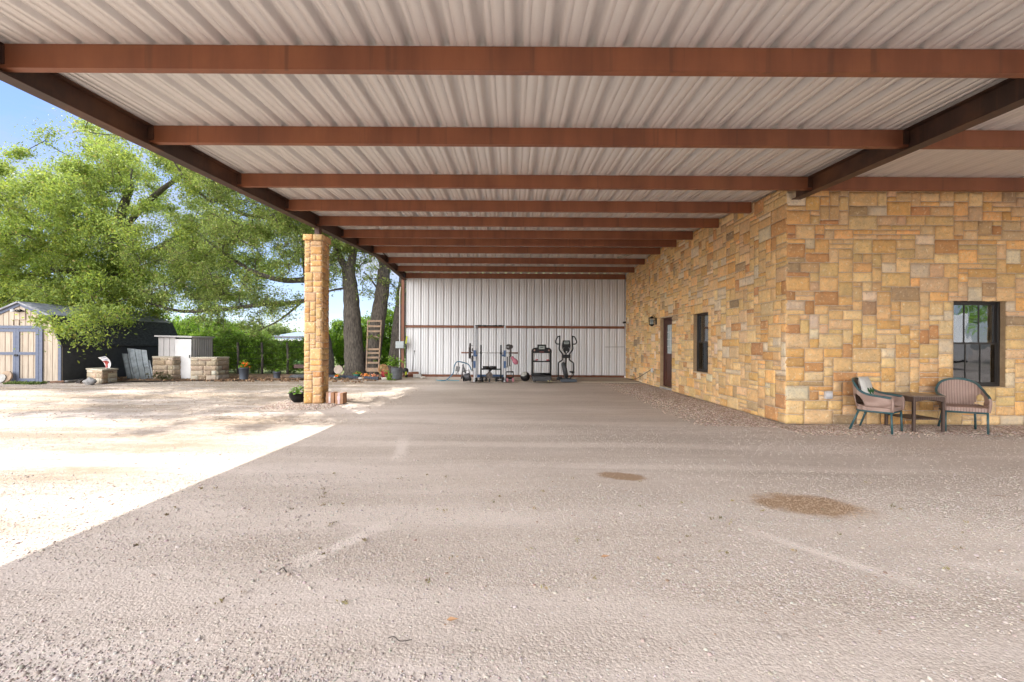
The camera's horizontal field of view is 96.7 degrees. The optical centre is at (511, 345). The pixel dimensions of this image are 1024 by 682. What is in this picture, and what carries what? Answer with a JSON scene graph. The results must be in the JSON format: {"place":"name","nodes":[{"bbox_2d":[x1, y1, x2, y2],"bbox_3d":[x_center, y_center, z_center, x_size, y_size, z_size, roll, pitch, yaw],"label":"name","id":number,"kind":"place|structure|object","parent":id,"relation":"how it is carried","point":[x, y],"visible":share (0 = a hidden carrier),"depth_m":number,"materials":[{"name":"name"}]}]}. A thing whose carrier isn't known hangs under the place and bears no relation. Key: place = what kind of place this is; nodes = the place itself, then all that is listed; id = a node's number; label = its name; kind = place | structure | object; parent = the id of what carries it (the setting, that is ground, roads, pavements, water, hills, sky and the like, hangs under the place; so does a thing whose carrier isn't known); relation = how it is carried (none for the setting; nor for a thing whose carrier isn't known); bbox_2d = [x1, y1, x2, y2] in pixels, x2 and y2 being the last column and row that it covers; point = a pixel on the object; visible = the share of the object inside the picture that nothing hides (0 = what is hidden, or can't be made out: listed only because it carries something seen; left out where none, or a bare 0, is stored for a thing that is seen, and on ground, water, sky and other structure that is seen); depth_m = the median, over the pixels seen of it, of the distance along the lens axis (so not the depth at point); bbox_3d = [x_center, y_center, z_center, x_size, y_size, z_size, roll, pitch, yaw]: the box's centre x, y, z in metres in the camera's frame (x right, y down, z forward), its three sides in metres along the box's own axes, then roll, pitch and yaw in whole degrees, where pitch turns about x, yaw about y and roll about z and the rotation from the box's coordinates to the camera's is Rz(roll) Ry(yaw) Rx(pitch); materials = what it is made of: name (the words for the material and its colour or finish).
{"place":"outdoors","nodes":[
{"label":"outdoors","id":0,"kind":"place"},
{"bbox_2d":[0,80,506,331],"label":"sky","id":1,"kind":"structure","parent":0,"point":[16,104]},
{"bbox_2d":[272,332,304,344],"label":"distant house","id":2,"kind":"structure","parent":0,"point":[293,335],"depth_m":47.50,"materials":[{"name":"white"}]},
{"bbox_2d":[229,357,405,373],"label":"meadow","id":3,"kind":"structure","parent":0,"point":[267,372],"depth_m":20.27,"materials":[{"name":"green plant"}]},
{"bbox_2d":[0,108,300,362],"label":"oak tree","id":4,"kind":"object","parent":3,"relation":"on","point":[89,283],"visible":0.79,"depth_m":17.76,"materials":[{"name":"green plant"}]},
{"bbox_2d":[164,315,195,337],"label":"bush","id":5,"kind":"object","parent":3,"relation":"on","point":[179,317],"visible":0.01,"depth_m":30.10,"materials":[{"name":"green plant"}]},
{"bbox_2d":[167,315,221,337],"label":"bush","id":6,"kind":"object","parent":3,"relation":"on","point":[181,331],"visible":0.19,"depth_m":26.51,"materials":[{"name":"green plant"}]},
{"bbox_2d":[183,317,249,352],"bbox_3d":[-15.985,-0.239,24.984,3.927,3.052,3.091,0,0,0],"label":"bush","id":7,"kind":"object","parent":3,"relation":"on","point":[214,332],"visible":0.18,"depth_m":24.60,"materials":[{"name":"green plant"}]},
{"bbox_2d":[212,334,232,371],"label":"shrub","id":8,"kind":"object","parent":3,"relation":"on","point":[217,347],"visible":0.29,"depth_m":19.93,"materials":[{"name":"green plant"}]},
{"bbox_2d":[217,332,250,372],"bbox_3d":[-11.992,0.323,19.896,1.632,1.836,1.643,0,0,0],"label":"shrub","id":9,"kind":"object","parent":3,"relation":"on","point":[231,342],"visible":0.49,"depth_m":19.60,"materials":[{"name":"green plant"}]},
{"bbox_2d":[230,320,265,332],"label":"tree","id":10,"kind":"object","parent":3,"relation":"on","point":[250,325],"visible":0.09,"depth_m":69.05,"materials":[{"name":"green plant"}]},
{"bbox_2d":[232,332,273,372],"bbox_3d":[-11.184,0.323,19.782,1.684,1.849,1.554,0,0,0],"label":"shrub","id":11,"kind":"object","parent":3,"relation":"on","point":[249,347],"visible":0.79,"depth_m":19.55,"materials":[{"name":"green plant"}]},
{"bbox_2d":[241,329,282,365],"bbox_3d":[-14.859,0.149,26.066,3.438,2.379,2.887,0,0,0],"label":"bush","id":12,"kind":"object","parent":3,"relation":"on","point":[274,339],"visible":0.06,"depth_m":25.98,"materials":[{"name":"green plant"}]},
{"bbox_2d":[251,337,289,372],"bbox_3d":[-10.394,0.474,19.776,1.613,1.679,1.596,0,0,0],"label":"shrub","id":13,"kind":"object","parent":3,"relation":"on","point":[272,360],"visible":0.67,"depth_m":19.56,"materials":[{"name":"green plant"}]},
{"bbox_2d":[272,336,303,373],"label":"shrub","id":14,"kind":"object","parent":3,"relation":"on","point":[281,349],"visible":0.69,"depth_m":19.43,"materials":[{"name":"green plant"}]},
{"bbox_2d":[290,337,304,372],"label":"shrub","id":15,"kind":"object","parent":3,"relation":"on","point":[302,345],"visible":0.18,"depth_m":19.61,"materials":[{"name":"green plant"}]},
{"bbox_2d":[329,318,364,366],"bbox_3d":[-8.716,-0.119,23.965,3.047,2.798,3.061,0,0,-41],"label":"bush","id":16,"kind":"object","parent":3,"relation":"on","point":[336,325],"visible":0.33,"depth_m":23.40,"materials":[{"name":"green plant"}]},
{"bbox_2d":[338,311,389,363],"bbox_3d":[-7.474,-0.274,23.588,2.914,3.080,2.576,0,0,-18],"label":"bush","id":17,"kind":"object","parent":3,"relation":"on","point":[364,324],"visible":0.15,"depth_m":23.19,"materials":[{"name":"green plant"}]},
{"bbox_2d":[364,306,405,368],"bbox_3d":[-6.359,-0.323,23.949,2.940,3.810,2.706,0,0,0],"label":"bush","id":18,"kind":"object","parent":3,"relation":"on","point":[389,319],"visible":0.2,"depth_m":23.52,"materials":[{"name":"green plant"}]},
{"bbox_2d":[0,376,1023,681],"bbox_3d":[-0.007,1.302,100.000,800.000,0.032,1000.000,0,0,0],"label":"ground","id":19,"kind":"structure","parent":0,"point":[500,408],"depth_m":3.05,"materials":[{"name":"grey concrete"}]},
{"bbox_2d":[0,374,6,382],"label":"round slab","id":20,"kind":"object","parent":19,"relation":"on","point":[3,377],"depth_m":14.46,"materials":[{"name":"white stone"}]},
{"bbox_2d":[1,371,12,382],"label":"round slab","id":21,"kind":"object","parent":19,"relation":"on","point":[9,374],"depth_m":14.53,"materials":[{"name":"beige stone"}]},
{"bbox_2d":[2,380,46,384],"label":"grass","id":22,"kind":"structure","parent":19,"relation":"on","point":[24,382],"depth_m":14.10,"materials":[{"name":"green plant"}]},
{"bbox_2d":[82,377,96,384],"bbox_3d":[-13.123,1.130,14.181,0.429,0.296,0.326,0,0,0],"label":"rock","id":23,"kind":"object","parent":19,"relation":"on","point":[90,381],"visible":0.85,"depth_m":14.06,"materials":[{"name":"grey stone"}]},
{"bbox_2d":[0,301,178,381],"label":"gambrel shed","id":24,"kind":"structure","parent":19,"relation":"on","point":[28,358],"depth_m":14.80,"materials":[{"name":"grey"}]},
{"bbox_2d":[0,329,15,380],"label":"door","id":25,"kind":"structure","parent":24,"relation":"in","point":[7,336],"depth_m":14.72,"materials":[{"name":"beige"}]},
{"bbox_2d":[10,309,24,311],"bbox_3d":[-15.926,-1.115,14.647,0.401,0.112,0.166,0,0,0],"label":"flood light","id":26,"kind":"object","parent":24,"relation":"attached to","point":[16,310],"visible":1,"depth_m":14.62,"materials":[{"name":"white plastic"}]},
{"bbox_2d":[16,329,38,380],"bbox_3d":[-15.658,0.320,14.718,0.723,1.697,0.051,0,0,0],"label":"door","id":27,"kind":"structure","parent":24,"relation":"in","point":[27,345],"depth_m":14.72,"materials":[{"name":"beige wood"}]},
{"bbox_2d":[86,367,117,383],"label":"stone block","id":28,"kind":"structure","parent":19,"relation":"on","point":[101,375],"depth_m":14.67,"materials":[{"name":"stone"}]},
{"bbox_2d":[98,356,110,367],"bbox_3d":[-13.022,0.558,14.541,0.372,0.414,0.080,0,0,0],"label":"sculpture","id":29,"kind":"object","parent":28,"relation":"on","point":[106,361],"visible":1,"depth_m":14.54,"materials":[{"name":"white paint"}]},
{"bbox_2d":[0,381,434,422],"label":"yard gravel","id":30,"kind":"structure","parent":19,"relation":"on","point":[183,395],"depth_m":10.62,"materials":[{"name":"beige gravel"}]},
{"bbox_2d":[85,373,349,381],"bbox_3d":[-10.310,1.217,17.389,11.393,0.001,4.608,0,0,0],"label":"mulch bed","id":31,"kind":"object","parent":19,"relation":"on","point":[270,375],"visible":0.2,"depth_m":16.79,"materials":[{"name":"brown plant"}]},
{"bbox_2d":[122,353,132,378],"bbox_3d":[-13.939,0.756,16.559,0.912,0.935,0.210,0,0,36],"label":"roofing sheet","id":32,"kind":"object","parent":31,"relation":"on","point":[126,360],"visible":0.72,"depth_m":16.55,"materials":[{"name":"metal"}]},
{"bbox_2d":[127,348,148,378],"bbox_3d":[-13.495,0.662,16.443,1.175,1.110,0.426,0,0,0],"label":"roofing sheet","id":33,"kind":"object","parent":31,"relation":"on","point":[138,357],"visible":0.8,"depth_m":16.53,"materials":[{"name":"metal"}]},
{"bbox_2d":[131,362,150,378],"bbox_3d":[-13.367,0.866,16.353,1.115,0.727,0.405,0,0,0],"label":"roofing sheet","id":34,"kind":"object","parent":31,"relation":"on","point":[139,373],"visible":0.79,"depth_m":16.30,"materials":[{"name":"metal"}]},
{"bbox_2d":[148,360,152,377],"bbox_3d":[-12.951,0.872,16.319,0.596,0.674,0.060,0,0,40],"label":"roofing sheet","id":35,"kind":"object","parent":31,"relation":"on","point":[150,368],"visible":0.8,"depth_m":16.35,"materials":[{"name":"metal"}]},
{"bbox_2d":[146,371,172,379],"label":"weed clump","id":36,"kind":"object","parent":31,"relation":"on","point":[161,376],"visible":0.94,"depth_m":15.83,"materials":[{"name":"green plant"}]},
{"bbox_2d":[152,356,180,378],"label":"stone block","id":37,"kind":"structure","parent":31,"relation":"on","point":[166,365],"depth_m":16.08,"materials":[{"name":"stone"}]},
{"bbox_2d":[154,335,213,378],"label":"storage shed","id":38,"kind":"structure","parent":31,"relation":"on","point":[186,348],"depth_m":16.40,"materials":[{"name":"metal"}]},
{"bbox_2d":[175,339,191,378],"bbox_3d":[-11.841,0.489,16.385,0.584,1.425,0.060,0,0,0],"label":"door","id":39,"kind":"structure","parent":38,"relation":"in","point":[183,347],"depth_m":16.38,"materials":[{"name":"white paint"}]},
{"bbox_2d":[190,357,229,379],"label":"stone block","id":40,"kind":"structure","parent":31,"relation":"on","point":[207,368],"depth_m":16.04,"materials":[{"name":"stone"}]},
{"bbox_2d":[54,116,377,374],"bbox_3d":[-8.427,-3.870,16.038,12.267,10.273,14.943,0,0,-39],"label":"oak tree","id":41,"kind":"object","parent":31,"relation":"on","point":[224,229],"visible":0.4,"depth_m":17.73,"materials":[{"name":"green plant"}]},
{"bbox_2d":[238,359,250,378],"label":"potted plant","id":42,"kind":"object","parent":31,"relation":"on","point":[244,371],"visible":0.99,"depth_m":16.27,"materials":[{"name":"grey plant"}]},
{"bbox_2d":[117,376,379,382],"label":"fallen leaves","id":43,"kind":"object","parent":31,"relation":"on","point":[229,379],"visible":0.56,"depth_m":15.96,"materials":[{"name":"brown plant"}]},
{"bbox_2d":[212,342,288,373],"bbox_3d":[-11.194,0.550,19.250,6.981,1.354,0.111,0,0,0],"label":"wire fence","id":44,"kind":"object","parent":31,"relation":"on","point":[262,360],"visible":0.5,"depth_m":19.21,"materials":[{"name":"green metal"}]},
{"bbox_2d":[293,359,303,367],"bbox_3d":[-8.782,0.735,18.912,0.788,0.435,0.340,0,0,0],"label":"fence planter","id":45,"kind":"object","parent":44,"relation":"attached to","point":[299,364],"visible":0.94,"depth_m":18.80,"materials":[{"name":"green plant"}]},
{"bbox_2d":[273,369,280,377],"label":"potted plant","id":46,"kind":"object","parent":31,"relation":"on","point":[276,373],"visible":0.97,"depth_m":16.82,"materials":[{"name":"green plant"}]},
{"bbox_2d":[289,374,303,377],"bbox_3d":[-8.020,1.201,17.144,0.834,0.223,0.382,0,0,0],"label":"rock","id":47,"kind":"object","parent":31,"relation":"on","point":[297,376],"visible":0.51,"depth_m":17.04,"materials":[{"name":"grey stone"}]},
{"bbox_2d":[271,210,374,374],"bbox_3d":[-6.708,-3.287,18.877,6.993,9.097,5.703,0,0,0],"label":"oak tree","id":48,"kind":"object","parent":31,"relation":"on","point":[354,355],"visible":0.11,"depth_m":18.61,"materials":[{"name":"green plant"}]},
{"bbox_2d":[329,374,387,377],"bbox_3d":[-6.006,1.225,18.098,2.569,0.001,2.276,0,0,0],"label":"garden bed","id":49,"kind":"object","parent":31,"relation":"on","point":[379,376],"visible":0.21,"depth_m":18.39,"materials":[{"name":"brown plant"}]},
{"bbox_2d":[334,365,342,373],"bbox_3d":[-6.750,0.951,17.700,0.350,0.345,0.118,0,0,0],"label":"round slab","id":50,"kind":"object","parent":49,"relation":"on","point":[338,369],"depth_m":17.67,"materials":[{"name":"beige stone"}]},
{"bbox_2d":[340,375,358,378],"bbox_3d":[-6.106,1.195,17.049,0.959,0.130,0.050,0,0,27],"label":"bed edging","id":51,"kind":"object","parent":49,"relation":"on","point":[349,376],"visible":0.69,"depth_m":17.00,"materials":[{"name":"grey stone"}]},
{"bbox_2d":[366,320,381,371],"bbox_3d":[-5.567,0.027,18.240,0.605,2.097,0.487,0,0,0],"label":"pallet trellis","id":52,"kind":"object","parent":49,"relation":"on","point":[378,362],"visible":0.95,"depth_m":18.18,"materials":[{"name":"brown wood"}]},
{"bbox_2d":[366,334,378,370],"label":"vine","id":53,"kind":"object","parent":52,"relation":"attached to","point":[369,350],"visible":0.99,"depth_m":18.18,"materials":[{"name":"green plant"}]},
{"bbox_2d":[378,364,387,373],"bbox_3d":[-4.980,0.931,17.600,0.404,0.404,0.028,0,0,0],"label":"woven disc","id":54,"kind":"object","parent":49,"relation":"on","point":[383,369],"visible":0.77,"depth_m":17.59,"materials":[{"name":"wicker"}]},
{"bbox_2d":[256,322,293,335],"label":"tree","id":55,"kind":"object","parent":19,"relation":"on","point":[285,329],"visible":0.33,"depth_m":60.77,"materials":[{"name":"green plant"}]},
{"bbox_2d":[253,398,355,409],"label":"gravel bed","id":56,"kind":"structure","parent":19,"relation":"on","point":[287,405],"depth_m":9.49,"materials":[{"name":"beige gravel"}]},
{"bbox_2d":[288,385,303,401],"bbox_3d":[-4.776,1.076,10.121,0.493,0.374,0.504,0,0,0],"label":"bowl planter","id":57,"kind":"object","parent":56,"relation":"on","point":[297,396],"visible":0.86,"depth_m":10.01,"materials":[{"name":"black plastic"}]},
{"bbox_2d":[326,391,337,402],"bbox_3d":[-3.978,1.146,10.043,0.177,0.238,0.226,0,0,0],"label":"cardboard box","id":58,"kind":"object","parent":56,"relation":"on","point":[330,396],"visible":0.9,"depth_m":9.94,"materials":[{"name":"cardboard"}]},
{"bbox_2d":[335,392,346,403],"bbox_3d":[-3.735,1.147,9.937,0.170,0.238,0.246,0,0,0],"label":"stump","id":59,"kind":"object","parent":56,"relation":"on","point":[340,397],"visible":1,"depth_m":9.82,"materials":[{"name":"brown wood"}]},
{"bbox_2d":[303,234,330,403],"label":"stone column","id":60,"kind":"structure","parent":19,"relation":"on","point":[316,337],"depth_m":9.85,"materials":[{"name":"beige stone"}]},
{"bbox_2d":[333,246,405,374],"bbox_3d":[-5.463,-3.094,19.541,5.950,8.777,6.119,0,0,44],"label":"oak tree","id":61,"kind":"object","parent":19,"relation":"on","point":[382,283],"visible":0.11,"depth_m":19.03,"materials":[{"name":"brown plant"}]},
{"bbox_2d":[363,376,378,379],"bbox_3d":[-5.155,1.200,16.624,0.639,0.130,0.050,0,0,18],"label":"bed edging","id":62,"kind":"object","parent":19,"relation":"on","point":[371,377],"visible":0.87,"depth_m":16.60,"materials":[{"name":"grey stone"}]},
{"bbox_2d":[385,370,394,380],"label":"weed clump","id":63,"kind":"object","parent":19,"relation":"on","point":[390,375],"visible":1,"depth_m":16.43,"materials":[{"name":"green plant"}]},
{"bbox_2d":[382,277,405,373],"bbox_3d":[-4.165,-3.329,20.482,6.994,9.242,6.348,0,0,0],"label":"oak tree","id":64,"kind":"object","parent":19,"relation":"on","point":[393,350],"visible":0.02,"depth_m":19.34,"materials":[{"name":"brown plant"}]},
{"bbox_2d":[386,355,403,378],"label":"potted plant","id":65,"kind":"object","parent":19,"relation":"on","point":[396,372],"visible":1,"depth_m":16.89,"materials":[{"name":"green plant"}]},
{"bbox_2d":[388,636,411,641],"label":"twig","id":66,"kind":"object","parent":19,"relation":"on","point":[400,640],"visible":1,"depth_m":1.96,"materials":[{"name":"brown wood"}]},
{"bbox_2d":[403,336,407,377],"bbox_3d":[-4.181,0.491,17.992,0.329,1.738,0.225,0,0,43],"label":"string trimmer","id":67,"kind":"object","parent":19,"relation":"on","point":[405,371],"visible":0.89,"depth_m":18.02,"materials":[{"name":"yellow plastic"}]},
{"bbox_2d":[413,374,421,377],"bbox_3d":[-3.720,1.199,17.950,0.317,0.135,0.200,0,0,0],"label":"concrete block","id":68,"kind":"object","parent":19,"relation":"on","point":[417,375],"depth_m":17.85,"materials":[{"name":"grey concrete"}]},
{"bbox_2d":[408,372,418,375],"bbox_3d":[-3.886,1.129,17.950,0.400,0.178,0.170,0,0,0],"label":"rusty pipe","id":69,"kind":"object","parent":68,"relation":"on","point":[410,373],"visible":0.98,"depth_m":17.89,"materials":[{"name":"metal"}]},
{"bbox_2d":[447,617,458,620],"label":"fallen leaf","id":70,"kind":"object","parent":19,"relation":"on","point":[451,618],"visible":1,"depth_m":2.13,"materials":[{"name":"brown plant"}]},
{"bbox_2d":[443,361,471,380],"bbox_3d":[-1.987,0.910,15.986,1.161,0.716,0.101,0,0,8],"label":"water hose","id":71,"kind":"object","parent":19,"relation":"on","point":[454,367],"visible":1,"depth_m":15.95,"materials":[{"name":"grey rubber"}]},
{"bbox_2d":[455,362,470,380],"bbox_3d":[-1.700,0.909,15.815,0.564,0.700,0.390,0,0,0],"label":"pressure washer","id":72,"kind":"object","parent":19,"relation":"on","point":[466,377],"visible":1,"depth_m":15.88,"materials":[{"name":"black plastic"}]},
{"bbox_2d":[506,371,513,378],"bbox_3d":[-0.081,1.086,15.943,0.280,0.357,0.135,0,0,0],"label":"step stand","id":73,"kind":"object","parent":19,"relation":"on","point":[509,377],"visible":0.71,"depth_m":15.88,"materials":[{"name":"black plastic"}]},
{"bbox_2d":[0,0,1023,376],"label":"carport","id":74,"kind":"object","parent":19,"relation":"on","point":[508,138],"visible":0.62,"depth_m":4.84,"materials":[{"name":"metal"}]},
{"bbox_2d":[396,341,404,347],"bbox_3d":[-4.470,-0.020,18.164,0.330,0.278,0.152,0,0,0],"label":"meter box","id":75,"kind":"object","parent":74,"relation":"attached to","point":[400,344],"visible":1,"depth_m":18.09,"materials":[{"name":"grey metal"}]},
{"bbox_2d":[404,278,625,377],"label":"metal wall","id":76,"kind":"structure","parent":19,"relation":"on","point":[444,316],"depth_m":18.37,"materials":[{"name":"metal"}]},
{"bbox_2d":[520,372,529,380],"bbox_3d":[0.464,1.099,15.950,0.346,0.346,0.346,0,0,0],"label":"medicine ball","id":77,"kind":"object","parent":19,"relation":"on","point":[524,376],"visible":1,"depth_m":15.83,"materials":[{"name":"black plastic"}]},
{"bbox_2d":[133,472,968,603],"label":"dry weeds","id":78,"kind":"object","parent":19,"relation":"on","point":[345,600],"visible":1,"depth_m":3.12,"materials":[{"name":"brown plant"}]},
{"bbox_2d":[483,377,640,382],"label":"slab","id":79,"kind":"structure","parent":19,"relation":"on","point":[598,380],"depth_m":16.62,"materials":[{"name":"concrete"}]},
{"bbox_2d":[470,325,505,381],"bbox_3d":[-0.802,0.278,16.200,1.400,1.966,1.300,0,0,0],"label":"power rack","id":80,"kind":"object","parent":79,"relation":"on","point":[475,361],"visible":0.92,"depth_m":15.77,"materials":[{"name":"silver metal"}]},
{"bbox_2d":[509,354,517,364],"bbox_3d":[0.056,0.496,15.991,0.330,0.381,0.189,0,0,0],"label":"boxing glove","id":81,"kind":"object","parent":80,"relation":"hanging from","point":[515,361],"visible":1,"depth_m":15.95,"materials":[{"name":"pink leather"}]},
{"bbox_2d":[480,345,501,381],"bbox_3d":[-0.769,0.626,16.246,0.800,1.280,1.108,0,0,0],"label":"weight bench","id":82,"kind":"object","parent":79,"relation":"on","point":[489,368],"visible":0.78,"depth_m":16.59,"materials":[{"name":"black metal"}]},
{"bbox_2d":[461,348,517,357],"bbox_3d":[-0.812,0.275,16.560,2.060,0.420,0.420,0,0,0],"label":"barbell","id":83,"kind":"object","parent":82,"relation":"on","point":[470,352],"visible":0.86,"depth_m":16.54,"materials":[{"name":"metal"}]},
{"bbox_2d":[486,372,492,378],"bbox_3d":[-0.776,1.036,15.640,0.230,0.230,0.045,0,0,0],"label":"weight plate","id":84,"kind":"object","parent":82,"relation":"on","point":[489,375],"visible":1,"depth_m":15.62,"materials":[{"name":"grey metal"}]},
{"bbox_2d":[531,345,551,381],"bbox_3d":[1.036,0.623,16.569,0.705,1.293,1.962,0,0,0],"label":"treadmill","id":85,"kind":"object","parent":79,"relation":"on","point":[535,377],"visible":1,"depth_m":15.91,"materials":[{"name":"black plastic"}]},
{"bbox_2d":[555,336,576,381],"bbox_3d":[1.897,0.469,16.285,0.790,1.616,1.010,0,0,0],"label":"elliptical trainer","id":86,"kind":"object","parent":79,"relation":"on","point":[566,345],"visible":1,"depth_m":15.93,"materials":[{"name":"grey plastic"}]},
{"bbox_2d":[625,191,1023,424],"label":"stone house","id":87,"kind":"structure","parent":19,"relation":"on","point":[781,307],"depth_m":7.60,"materials":[{"name":"stone"}]},
{"bbox_2d":[617,254,647,261],"bbox_3d":[4.111,-2.885,14.672,1.280,0.160,0.717,0,0,-24],"label":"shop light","id":88,"kind":"object","parent":87,"relation":"attached to","point":[625,255],"visible":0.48,"depth_m":14.53,"materials":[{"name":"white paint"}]},
{"bbox_2d":[649,316,656,325],"bbox_3d":[4.452,-0.782,14.420,0.246,0.355,0.176,0,0,0],"label":"wall lantern","id":89,"kind":"object","parent":87,"relation":"attached to","point":[651,319],"depth_m":14.38,"materials":[{"name":"black plastic"}]},
{"bbox_2d":[665,319,671,386],"bbox_3d":[4.694,0.232,13.560,0.113,1.990,0.916,0,0,0],"label":"door","id":90,"kind":"structure","parent":87,"relation":"in","point":[668,323],"depth_m":13.68,"materials":[{"name":"brown wood"}]},
{"bbox_2d":[697,312,707,371],"bbox_3d":[4.774,-0.069,11.085,0.178,1.442,0.906,0,0,0],"label":"window","id":91,"kind":"structure","parent":87,"relation":"in","point":[702,318],"depth_m":11.26,"materials":[{"name":"glass"}]},
{"bbox_2d":[824,391,832,398],"bbox_3d":[5.257,0.827,7.555,0.115,0.125,0.070,0,0,0],"label":"outlet box","id":92,"kind":"object","parent":87,"relation":"attached to","point":[828,394],"visible":1,"depth_m":7.53,"materials":[{"name":"white plastic"}]},
{"bbox_2d":[953,301,999,385],"bbox_3d":[7.820,-0.027,7.745,0.886,1.441,0.080,0,0,0],"label":"window","id":93,"kind":"structure","parent":87,"relation":"in","point":[976,324],"depth_m":7.73,"materials":[{"name":"glass"}]},
{"bbox_2d":[601,383,1023,439],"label":"border gravel","id":94,"kind":"structure","parent":0,"point":[718,413],"depth_m":7.59,"materials":[{"name":"brown gravel"}]},
{"bbox_2d":[849,377,904,434],"bbox_3d":[5.675,0.920,7.100,0.603,0.816,0.592,0,0,-36],"label":"wicker chair","id":95,"kind":"object","parent":94,"relation":"on","point":[881,402],"visible":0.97,"depth_m":6.99,"materials":[{"name":"beige wicker"}]},
{"bbox_2d":[858,376,873,401],"bbox_3d":[5.615,0.712,7.206,0.400,0.421,0.153,0,0,-36],"label":"pillow","id":96,"kind":"object","parent":95,"relation":"on","point":[864,384],"visible":0.59,"depth_m":7.13,"materials":[{"name":"fabric"}]},
{"bbox_2d":[884,392,945,431],"bbox_3d":[6.374,1.049,7.220,0.500,0.555,0.560,0,0,0],"label":"side table","id":97,"kind":"object","parent":94,"relation":"on","point":[913,397],"visible":0.87,"depth_m":6.97,"materials":[{"name":"brown wood"}]},
{"bbox_2d":[935,377,991,434],"bbox_3d":[7.045,0.928,7.130,0.603,0.816,0.592,0,0,33],"label":"wicker chair","id":98,"kind":"object","parent":94,"relation":"on","point":[960,394],"visible":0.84,"depth_m":7.24,"materials":[{"name":"wicker"}]}
]}

